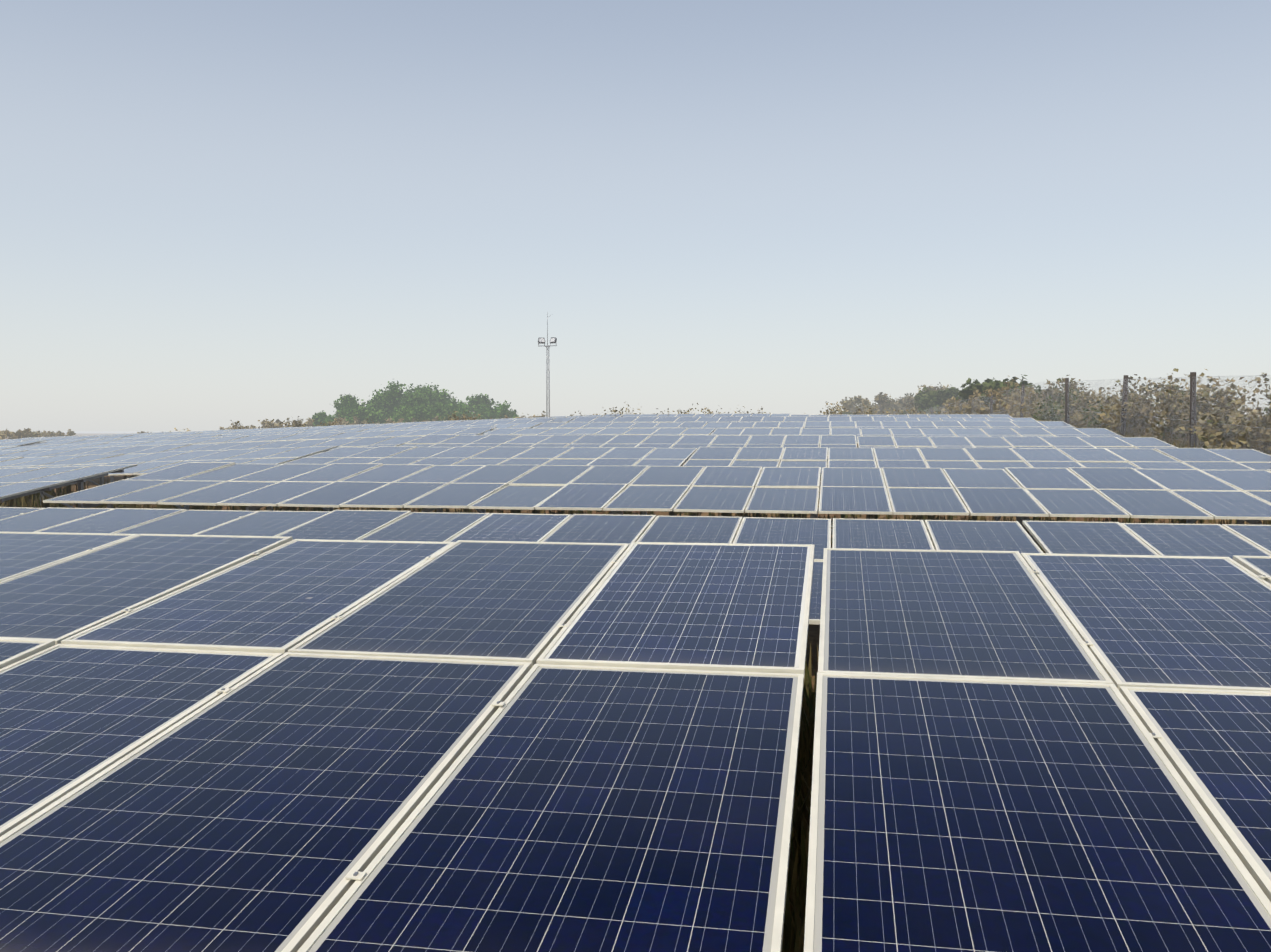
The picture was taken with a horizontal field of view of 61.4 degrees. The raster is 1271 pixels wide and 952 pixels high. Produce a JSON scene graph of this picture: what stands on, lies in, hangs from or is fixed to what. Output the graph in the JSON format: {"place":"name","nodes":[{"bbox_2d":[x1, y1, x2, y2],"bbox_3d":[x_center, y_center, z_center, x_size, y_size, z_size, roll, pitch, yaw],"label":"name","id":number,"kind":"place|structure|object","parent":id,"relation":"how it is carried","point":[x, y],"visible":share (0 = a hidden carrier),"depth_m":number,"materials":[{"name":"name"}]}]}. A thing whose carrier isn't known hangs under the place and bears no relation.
{"place":"outdoors","nodes":[
{"label":"outdoors","id":0,"kind":"place"},
{"bbox_2d":[0,432,1267,688],"bbox_3d":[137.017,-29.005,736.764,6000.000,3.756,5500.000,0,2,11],"label":"ground","id":1,"kind":"structure","parent":0,"point":[814,634],"depth_m":20.20,"materials":[{"name":"soil"}]},
{"bbox_2d":[4,428,42,438],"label":"scrub","id":2,"kind":"object","parent":1,"relation":"on","point":[24,433],"visible":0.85,"depth_m":156.14,"materials":[{"name":"brown"}]},
{"bbox_2d":[0,440,46,446],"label":"solar table","id":3,"kind":"object","parent":1,"relation":"on","point":[14,443],"visible":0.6,"depth_m":50.15,"materials":[{"name":"blue glass"}]},
{"bbox_2d":[0,448,79,456],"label":"solar table","id":4,"kind":"object","parent":1,"relation":"on","point":[26,453],"visible":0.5,"depth_m":35.23,"materials":[{"name":"blue glass"}]},
{"bbox_2d":[41,429,75,436],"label":"scrub","id":5,"kind":"object","parent":1,"relation":"on","point":[58,433],"visible":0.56,"depth_m":186.24,"materials":[{"name":"brown"}]},
{"bbox_2d":[0,435,131,443],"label":"solar table","id":6,"kind":"object","parent":1,"relation":"on","point":[77,438],"visible":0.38,"depth_m":57.08,"materials":[{"name":"blue glass"}]},
{"bbox_2d":[0,464,136,507],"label":"solar table","id":7,"kind":"object","parent":1,"relation":"on","point":[17,482],"visible":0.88,"depth_m":19.82,"materials":[{"name":"blue glass"}]},
{"bbox_2d":[0,439,192,450],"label":"solar table","id":8,"kind":"object","parent":1,"relation":"on","point":[76,446],"visible":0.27,"depth_m":42.06,"materials":[{"name":"blue glass"}]},
{"bbox_2d":[20,431,199,438],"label":"solar table","id":9,"kind":"object","parent":1,"relation":"on","point":[122,434],"visible":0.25,"depth_m":64.01,"materials":[{"name":"blue glass"}]},
{"bbox_2d":[25,432,282,445],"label":"solar table","id":10,"kind":"object","parent":1,"relation":"on","point":[168,438],"visible":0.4,"depth_m":48.99,"materials":[{"name":"blue glass"}]},
{"bbox_2d":[0,446,336,505],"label":"solar table","id":11,"kind":"object","parent":1,"relation":"on","point":[146,463],"visible":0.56,"depth_m":26.54,"materials":[{"name":"blue glass"}]},
{"bbox_2d":[116,427,340,438],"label":"solar table","id":12,"kind":"object","parent":1,"relation":"on","point":[240,432],"visible":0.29,"depth_m":55.27,"materials":[{"name":"blue glass"}]},
{"bbox_2d":[43,436,423,483],"bbox_3d":[-12.880,-0.306,32.756,12.094,1.853,3.903,0,2,11],"label":"solar table","id":13,"kind":"object","parent":1,"relation":"on","point":[370,442],"visible":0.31,"depth_m":33.67,"materials":[{"name":"blue glass"}]},
{"bbox_2d":[256,419,282,427],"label":"shrub","id":14,"kind":"object","parent":1,"relation":"on","point":[277,421],"visible":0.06,"depth_m":169.63,"materials":[{"name":"beige plant"}]},
{"bbox_2d":[263,418,291,427],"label":"shrub","id":15,"kind":"object","parent":1,"relation":"on","point":[274,425],"visible":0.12,"depth_m":164.75,"materials":[{"name":"beige plant"}]},
{"bbox_2d":[200,423,394,432],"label":"solar table","id":16,"kind":"object","parent":1,"relation":"on","point":[226,430],"visible":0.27,"depth_m":61.98,"materials":[{"name":"blue glass"}]},
{"bbox_2d":[291,417,314,426],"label":"shrub","id":17,"kind":"object","parent":1,"relation":"on","point":[309,422],"visible":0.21,"depth_m":161.11,"materials":[{"name":"beige plant"}]},
{"bbox_2d":[312,410,326,426],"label":"tree","id":18,"kind":"object","parent":1,"relation":"on","point":[319,417],"visible":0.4,"depth_m":168.10,"materials":[{"name":"green plant"}]},
{"bbox_2d":[170,427,496,444],"bbox_3d":[-11.455,-0.867,39.087,12.092,1.875,3.908,0,2,11],"label":"solar table","id":19,"kind":"object","parent":1,"relation":"on","point":[342,435],"visible":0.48,"depth_m":39.90,"materials":[{"name":"blue glass"}]},
{"bbox_2d":[322,405,355,425],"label":"tree","id":20,"kind":"object","parent":1,"relation":"on","point":[348,415],"visible":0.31,"depth_m":165.30,"materials":[{"name":"green plant"}]},
{"bbox_2d":[330,416,359,424],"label":"shrub","id":21,"kind":"object","parent":1,"relation":"on","point":[344,421],"visible":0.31,"depth_m":160.86,"materials":[{"name":"beige plant"}]},
{"bbox_2d":[332,389,400,414],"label":"tree","id":22,"kind":"object","parent":1,"relation":"on","point":[350,401],"visible":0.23,"depth_m":167.70,"materials":[{"name":"green plant"}]},
{"bbox_2d":[352,402,405,423],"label":"tree","id":23,"kind":"object","parent":1,"relation":"on","point":[375,415],"visible":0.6,"depth_m":164.26,"materials":[{"name":"green plant"}]},
{"bbox_2d":[385,418,403,423],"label":"shrub","id":24,"kind":"object","parent":1,"relation":"on","point":[392,421],"visible":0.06,"depth_m":160.76,"materials":[{"name":"beige plant"}]},
{"bbox_2d":[0,532,814,951],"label":"solar table","id":25,"kind":"object","parent":1,"relation":"on","point":[246,744],"visible":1,"depth_m":3.29,"materials":[{"name":"blue glass"}]},
{"bbox_2d":[274,422,541,434],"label":"solar table","id":26,"kind":"object","parent":1,"relation":"on","point":[521,425],"visible":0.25,"depth_m":46.64,"materials":[{"name":"blue glass"}]},
{"bbox_2d":[367,387,454,411],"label":"tree","id":27,"kind":"object","parent":1,"relation":"on","point":[376,401],"visible":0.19,"depth_m":172.21,"materials":[{"name":"green plant"}]},
{"bbox_2d":[372,381,450,422],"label":"tree","id":28,"kind":"object","parent":1,"relation":"on","point":[394,394],"visible":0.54,"depth_m":167.22,"materials":[{"name":"green plant"}]},
{"bbox_2d":[397,400,464,421],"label":"tree","id":29,"kind":"object","parent":1,"relation":"on","point":[409,412],"visible":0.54,"depth_m":162.14,"materials":[{"name":"green plant"}]},
{"bbox_2d":[416,382,468,408],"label":"tree","id":30,"kind":"object","parent":1,"relation":"on","point":[434,389],"visible":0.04,"depth_m":178.43,"materials":[{"name":"green plant"}]},
{"bbox_2d":[415,402,475,420],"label":"tree","id":31,"kind":"object","parent":1,"relation":"on","point":[439,412],"visible":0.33,"depth_m":162.85,"materials":[{"name":"green plant"}]},
{"bbox_2d":[331,417,575,430],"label":"solar table","id":32,"kind":"object","parent":1,"relation":"on","point":[465,423],"visible":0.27,"depth_m":52.80,"materials":[{"name":"blue glass"}]},
{"bbox_2d":[443,393,494,416],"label":"tree","id":33,"kind":"object","parent":1,"relation":"on","point":[479,399],"visible":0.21,"depth_m":177.78,"materials":[{"name":"green plant"}]},
{"bbox_2d":[445,400,510,419],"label":"tree","id":34,"kind":"object","parent":1,"relation":"on","point":[499,410],"visible":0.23,"depth_m":169.63,"materials":[{"name":"green plant"}]},
{"bbox_2d":[283,446,696,465],"bbox_3d":[-3.333,0.095,24.383,9.059,1.478,3.913,0,2,11],"label":"solar table","id":35,"kind":"object","parent":1,"relation":"on","point":[620,456],"visible":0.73,"depth_m":24.69,"materials":[{"name":"blue glass"}]},
{"bbox_2d":[470,402,518,418],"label":"tree","id":36,"kind":"object","parent":1,"relation":"on","point":[483,408],"visible":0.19,"depth_m":173.59,"materials":[{"name":"green plant"}]},
{"bbox_2d":[395,415,602,423],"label":"solar table","id":37,"kind":"object","parent":1,"relation":"on","point":[501,419],"visible":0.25,"depth_m":59.75,"materials":[{"name":"blue glass"}]},
{"bbox_2d":[0,507,1042,624],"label":"solar table","id":38,"kind":"object","parent":1,"relation":"on","point":[382,525],"visible":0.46,"depth_m":11.96,"materials":[{"name":"blue glass"}]},
{"bbox_2d":[538,312,556,416],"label":"floodlight mast","id":39,"kind":"object","parent":1,"relation":"on","point":[542,340],"visible":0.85,"depth_m":74.01,"materials":[{"name":"metal"}]},
{"bbox_2d":[482,428,715,461],"bbox_3d":[-1.440,-0.954,37.222,8.049,1.444,3.914,0,2,11],"label":"solar table","id":40,"kind":"object","parent":1,"relation":"on","point":[604,431],"visible":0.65,"depth_m":38.04,"materials":[{"name":"blue glass"}]},
{"bbox_2d":[602,402,635,414],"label":"shrub","id":41,"kind":"object","parent":1,"relation":"on","point":[614,411],"visible":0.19,"depth_m":59.40,"materials":[{"name":"brown"}]},
{"bbox_2d":[400,435,856,455],"bbox_3d":[-0.388,-0.428,30.428,13.091,1.482,3.908,0,2,11],"label":"solar table","id":42,"kind":"object","parent":1,"relation":"on","point":[741,441],"visible":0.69,"depth_m":30.96,"materials":[{"name":"blue glass"}]},
{"bbox_2d":[0,419,1269,527],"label":"grass tufts","id":43,"kind":"object","parent":1,"relation":"on","point":[65,490],"visible":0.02,"depth_m":20.91,"materials":[{"name":"green plant"}]},
{"bbox_2d":[0,491,1270,951],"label":"grass tufts","id":44,"kind":"object","parent":1,"relation":"on","point":[794,923],"visible":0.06,"depth_m":4.37,"materials":[{"name":"green plant"}]},
{"bbox_2d":[43,462,1270,525],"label":"solar table","id":45,"kind":"object","parent":1,"relation":"on","point":[1191,496],"visible":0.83,"depth_m":16.67,"materials":[{"name":"blue glass"}]},
{"bbox_2d":[533,422,804,433],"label":"solar table","id":46,"kind":"object","parent":1,"relation":"on","point":[673,425],"visible":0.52,"depth_m":44.18,"materials":[{"name":"blue glass"}]},
{"bbox_2d":[601,413,789,416],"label":"solar table","id":47,"kind":"object","parent":1,"relation":"on","point":[679,415],"visible":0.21,"depth_m":57.34,"materials":[{"name":"blue glass"}]},
{"bbox_2d":[568,416,895,427],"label":"solar table","id":48,"kind":"object","parent":1,"relation":"on","point":[726,419],"visible":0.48,"depth_m":50.19,"materials":[{"name":"blue glass"}]},
{"bbox_2d":[820,401,841,414],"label":"shrub","id":49,"kind":"object","parent":1,"relation":"on","point":[827,412],"visible":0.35,"depth_m":57.65,"materials":[{"name":"brown"}]},
{"bbox_2d":[835,392,893,414],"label":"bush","id":50,"kind":"object","parent":1,"relation":"on","point":[880,399],"visible":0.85,"depth_m":183.88,"materials":[{"name":"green plant"}]},
{"bbox_2d":[885,393,914,413],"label":"bush","id":51,"kind":"object","parent":1,"relation":"on","point":[896,405],"visible":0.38,"depth_m":206.23,"materials":[{"name":"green plant"}]},
{"bbox_2d":[790,414,1012,420],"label":"solar table","id":52,"kind":"object","parent":1,"relation":"on","point":[953,416],"visible":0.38,"depth_m":55.19,"materials":[{"name":"blue glass"}]},
{"bbox_2d":[899,403,921,414],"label":"bush","id":53,"kind":"object","parent":1,"relation":"on","point":[912,410],"visible":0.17,"depth_m":68.14,"materials":[{"name":"brown"}]},
{"bbox_2d":[711,428,1123,443],"bbox_3d":[8.992,-0.875,35.284,13.088,1.436,3.912,0,2,11],"label":"solar table","id":54,"kind":"object","parent":1,"relation":"on","point":[1018,432],"visible":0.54,"depth_m":35.95,"materials":[{"name":"blue glass"}]},
{"bbox_2d":[902,382,949,410],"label":"dry tree","id":55,"kind":"object","parent":1,"relation":"on","point":[909,405],"visible":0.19,"depth_m":177.28,"materials":[{"name":"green plant"}]},
{"bbox_2d":[913,385,964,412],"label":"tree","id":56,"kind":"object","parent":1,"relation":"on","point":[933,398],"visible":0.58,"depth_m":142.87,"materials":[{"name":"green plant"}]},
{"bbox_2d":[804,421,1075,447],"bbox_3d":[11.624,-1.406,41.388,10.066,1.494,3.910,0,2,11],"label":"solar table","id":57,"kind":"object","parent":1,"relation":"on","point":[937,424],"visible":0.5,"depth_m":42.03,"materials":[{"name":"blue glass"}]},
{"bbox_2d":[941,398,955,413],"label":"bush","id":58,"kind":"object","parent":1,"relation":"on","point":[947,401],"visible":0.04,"depth_m":111.89,"materials":[{"name":"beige plant"}]},
{"bbox_2d":[943,397,967,413],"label":"bush","id":59,"kind":"object","parent":1,"relation":"on","point":[949,408],"visible":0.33,"depth_m":100.47,"materials":[{"name":"beige plant"}]},
{"bbox_2d":[895,418,1035,420],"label":"solar table","id":60,"kind":"object","parent":1,"relation":"on","point":[964,419],"visible":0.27,"depth_m":48.57,"materials":[{"name":"blue glass"}]},
{"bbox_2d":[951,389,985,413],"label":"bush","id":61,"kind":"object","parent":1,"relation":"on","point":[968,409],"visible":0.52,"depth_m":86.55,"materials":[{"name":"beige plant"}]},
{"bbox_2d":[683,447,1270,472],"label":"solar table","id":62,"kind":"object","parent":1,"relation":"on","point":[1154,458],"visible":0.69,"depth_m":22.79,"materials":[{"name":"blue glass"}]},
{"bbox_2d":[975,403,1013,417],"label":"bush","id":63,"kind":"object","parent":1,"relation":"on","point":[983,410],"visible":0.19,"depth_m":77.04,"materials":[{"name":"beige plant"}]},
{"bbox_2d":[955,374,1042,406],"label":"dry tree","id":64,"kind":"object","parent":1,"relation":"on","point":[967,391],"visible":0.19,"depth_m":90.53,"materials":[{"name":"green plant"}]},
{"bbox_2d":[979,376,1037,417],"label":"bush","id":65,"kind":"object","parent":1,"relation":"on","point":[996,393],"visible":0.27,"depth_m":71.45,"materials":[{"name":"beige plant"}]},
{"bbox_2d":[857,436,1177,464],"bbox_3d":[10.047,-0.330,28.491,8.053,1.439,3.908,0,2,11],"label":"solar table","id":66,"kind":"object","parent":1,"relation":"on","point":[872,442],"visible":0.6,"depth_m":29.17,"materials":[{"name":"blue glass"}]},
{"bbox_2d":[1001,386,1036,417],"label":"bush","id":67,"kind":"object","parent":1,"relation":"on","point":[1008,408],"visible":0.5,"depth_m":68.29,"materials":[{"name":"beige plant"}]},
{"bbox_2d":[804,548,1270,951],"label":"solar table","id":68,"kind":"object","parent":1,"relation":"on","point":[1015,751],"visible":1,"depth_m":3.10,"materials":[{"name":"blue glass"}]},
{"bbox_2d":[1020,395,1057,420],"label":"bush","id":69,"kind":"object","parent":1,"relation":"on","point":[1024,409],"visible":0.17,"depth_m":61.44,"materials":[{"name":"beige plant"}]},
{"bbox_2d":[1036,380,1063,405],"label":"bush","id":70,"kind":"object","parent":1,"relation":"on","point":[1042,391],"visible":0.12,"depth_m":77.19,"materials":[{"name":"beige plant"}]},
{"bbox_2d":[1030,396,1076,420],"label":"bush","id":71,"kind":"object","parent":1,"relation":"on","point":[1052,418],"visible":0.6,"depth_m":57.07,"materials":[{"name":"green plant"}]},
{"bbox_2d":[1043,375,1089,402],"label":"bush","id":72,"kind":"object","parent":1,"relation":"on","point":[1059,380],"visible":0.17,"depth_m":70.94,"materials":[{"name":"brown plant"}]},
{"bbox_2d":[1054,384,1085,409],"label":"bush","id":73,"kind":"object","parent":1,"relation":"on","point":[1062,396],"visible":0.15,"depth_m":61.04,"materials":[{"name":"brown plant"}]},
{"bbox_2d":[1057,388,1094,424],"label":"bush","id":74,"kind":"object","parent":1,"relation":"on","point":[1076,407],"visible":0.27,"depth_m":54.99,"materials":[{"name":"brown plant"}]},
{"bbox_2d":[1060,402,1097,427],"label":"bush","id":75,"kind":"object","parent":1,"relation":"on","point":[1076,420],"visible":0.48,"depth_m":52.13,"materials":[{"name":"beige plant"}]},
{"bbox_2d":[1069,379,1094,398],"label":"bush","id":76,"kind":"object","parent":1,"relation":"on","point":[1073,387],"visible":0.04,"depth_m":61.62,"materials":[{"name":"brown plant"}]},
{"bbox_2d":[904,372,1270,454],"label":"perimeter fence","id":77,"kind":"object","parent":1,"relation":"on","point":[1192,413],"visible":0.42,"depth_m":37.26,"materials":[{"name":"grey metal"}]},
{"bbox_2d":[1072,383,1105,427],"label":"bush","id":78,"kind":"object","parent":1,"relation":"on","point":[1082,392],"visible":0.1,"depth_m":58.04,"materials":[{"name":"brown plant"}]},
{"bbox_2d":[1080,390,1113,415],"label":"bush","id":79,"kind":"object","parent":1,"relation":"on","point":[1094,403],"visible":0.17,"depth_m":56.12,"materials":[{"name":"beige plant"}]},
{"bbox_2d":[1079,397,1120,427],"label":"bush","id":80,"kind":"object","parent":1,"relation":"on","point":[1093,418],"visible":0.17,"depth_m":48.98,"materials":[{"name":"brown plant"}]},
{"bbox_2d":[1093,389,1130,430],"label":"bush","id":81,"kind":"object","parent":1,"relation":"on","point":[1104,417],"visible":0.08,"depth_m":46.57,"materials":[{"name":"beige plant"}]},
{"bbox_2d":[1090,386,1136,409],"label":"bush","id":82,"kind":"object","parent":1,"relation":"on","point":[1094,394],"visible":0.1,"depth_m":54.69,"materials":[{"name":"beige plant"}]},
{"bbox_2d":[1093,400,1147,435],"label":"bush","id":83,"kind":"object","parent":1,"relation":"on","point":[1107,410],"visible":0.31,"depth_m":43.05,"materials":[{"name":"beige plant"}]},
{"bbox_2d":[1107,387,1156,436],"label":"bush","id":84,"kind":"object","parent":1,"relation":"on","point":[1127,417],"visible":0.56,"depth_m":41.25,"materials":[{"name":"beige plant"}]},
{"bbox_2d":[1105,374,1162,430],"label":"bush","id":85,"kind":"object","parent":1,"relation":"on","point":[1131,392],"visible":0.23,"depth_m":49.48,"materials":[{"name":"brown plant"}]},
{"bbox_2d":[1022,521,1270,558],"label":"solar table","id":86,"kind":"object","parent":1,"relation":"on","point":[1118,538],"visible":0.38,"depth_m":10.79,"materials":[{"name":"blue glass"}]},
{"bbox_2d":[1127,380,1185,436],"bbox_3d":[21.152,-2.568,43.992,2.468,2.723,2.084,0,2,-9],"label":"bush","id":87,"kind":"object","parent":1,"relation":"on","point":[1148,405],"visible":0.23,"depth_m":43.77,"materials":[{"name":"beige plant"}]},
{"bbox_2d":[1148,381,1196,427],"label":"bush","id":88,"kind":"object","parent":1,"relation":"on","point":[1182,392],"visible":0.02,"depth_m":45.55,"materials":[{"name":"brown plant"}]},
{"bbox_2d":[1149,368,1212,443],"bbox_3d":[21.700,-2.710,42.731,2.341,3.210,2.329,0,2,11],"label":"bush","id":89,"kind":"object","parent":1,"relation":"on","point":[1202,374],"visible":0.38,"depth_m":42.44,"materials":[{"name":"beige plant"}]},
{"bbox_2d":[1153,375,1210,439],"bbox_3d":[22.293,-2.738,44.030,2.071,3.046,2.717,0,2,11],"label":"bush","id":90,"kind":"object","parent":1,"relation":"on","point":[1163,399],"visible":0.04,"depth_m":44.18,"materials":[{"name":"beige plant"}]},
{"bbox_2d":[1140,387,1229,446],"bbox_3d":[18.159,-1.758,36.155,2.397,2.426,2.628,0,2,-11],"label":"bush","id":91,"kind":"object","parent":1,"relation":"on","point":[1168,425],"visible":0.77,"depth_m":35.64,"materials":[{"name":"brown plant"}]},
{"bbox_2d":[1154,397,1223,446],"bbox_3d":[19.639,-1.740,37.483,2.538,2.122,2.083,0,2,11],"label":"bush","id":92,"kind":"object","parent":1,"relation":"on","point":[1159,409],"visible":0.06,"depth_m":37.49,"materials":[{"name":"beige plant"}]},
{"bbox_2d":[1171,389,1218,446],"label":"bush","id":93,"kind":"object","parent":1,"relation":"on","point":[1201,403],"visible":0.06,"depth_m":37.78,"materials":[{"name":"brown plant"}]},
{"bbox_2d":[1159,381,1237,447],"bbox_3d":[21.188,-2.248,40.281,2.690,2.674,2.257,0,2,11],"label":"bush","id":94,"kind":"object","parent":1,"relation":"on","point":[1173,393],"visible":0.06,"depth_m":40.43,"materials":[{"name":"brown plant"}]},
{"bbox_2d":[1179,402,1257,448],"bbox_3d":[17.096,-1.127,30.987,2.324,2.030,2.927,0,2,11],"label":"bush","id":95,"kind":"object","parent":1,"relation":"on","point":[1212,437],"visible":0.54,"depth_m":30.67,"materials":[{"name":"brown plant"}]},
{"bbox_2d":[1196,373,1265,439],"bbox_3d":[20.353,-2.110,37.091,2.065,2.920,2.987,3,4,54],"label":"bush","id":96,"kind":"object","parent":1,"relation":"on","point":[1242,398],"visible":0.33,"depth_m":36.77,"materials":[{"name":"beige plant"}]},
{"bbox_2d":[1195,399,1270,448],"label":"bush","id":97,"kind":"object","parent":1,"relation":"on","point":[1236,415],"visible":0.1,"depth_m":32.67,"materials":[{"name":"beige plant"}]},
{"bbox_2d":[1221,373,1270,419],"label":"bush","id":98,"kind":"object","parent":1,"relation":"on","point":[1266,396],"visible":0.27,"depth_m":34.00,"materials":[{"name":"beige plant"}]},
{"bbox_2d":[1226,399,1270,454],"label":"bush","id":99,"kind":"object","parent":1,"relation":"on","point":[1242,440],"visible":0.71,"depth_m":28.70,"materials":[{"name":"beige plant"}]},
{"bbox_2d":[0,0,1270,431],"label":"sky","id":100,"kind":"structure","parent":0,"point":[214,213],"materials":[{"name":"blue"}]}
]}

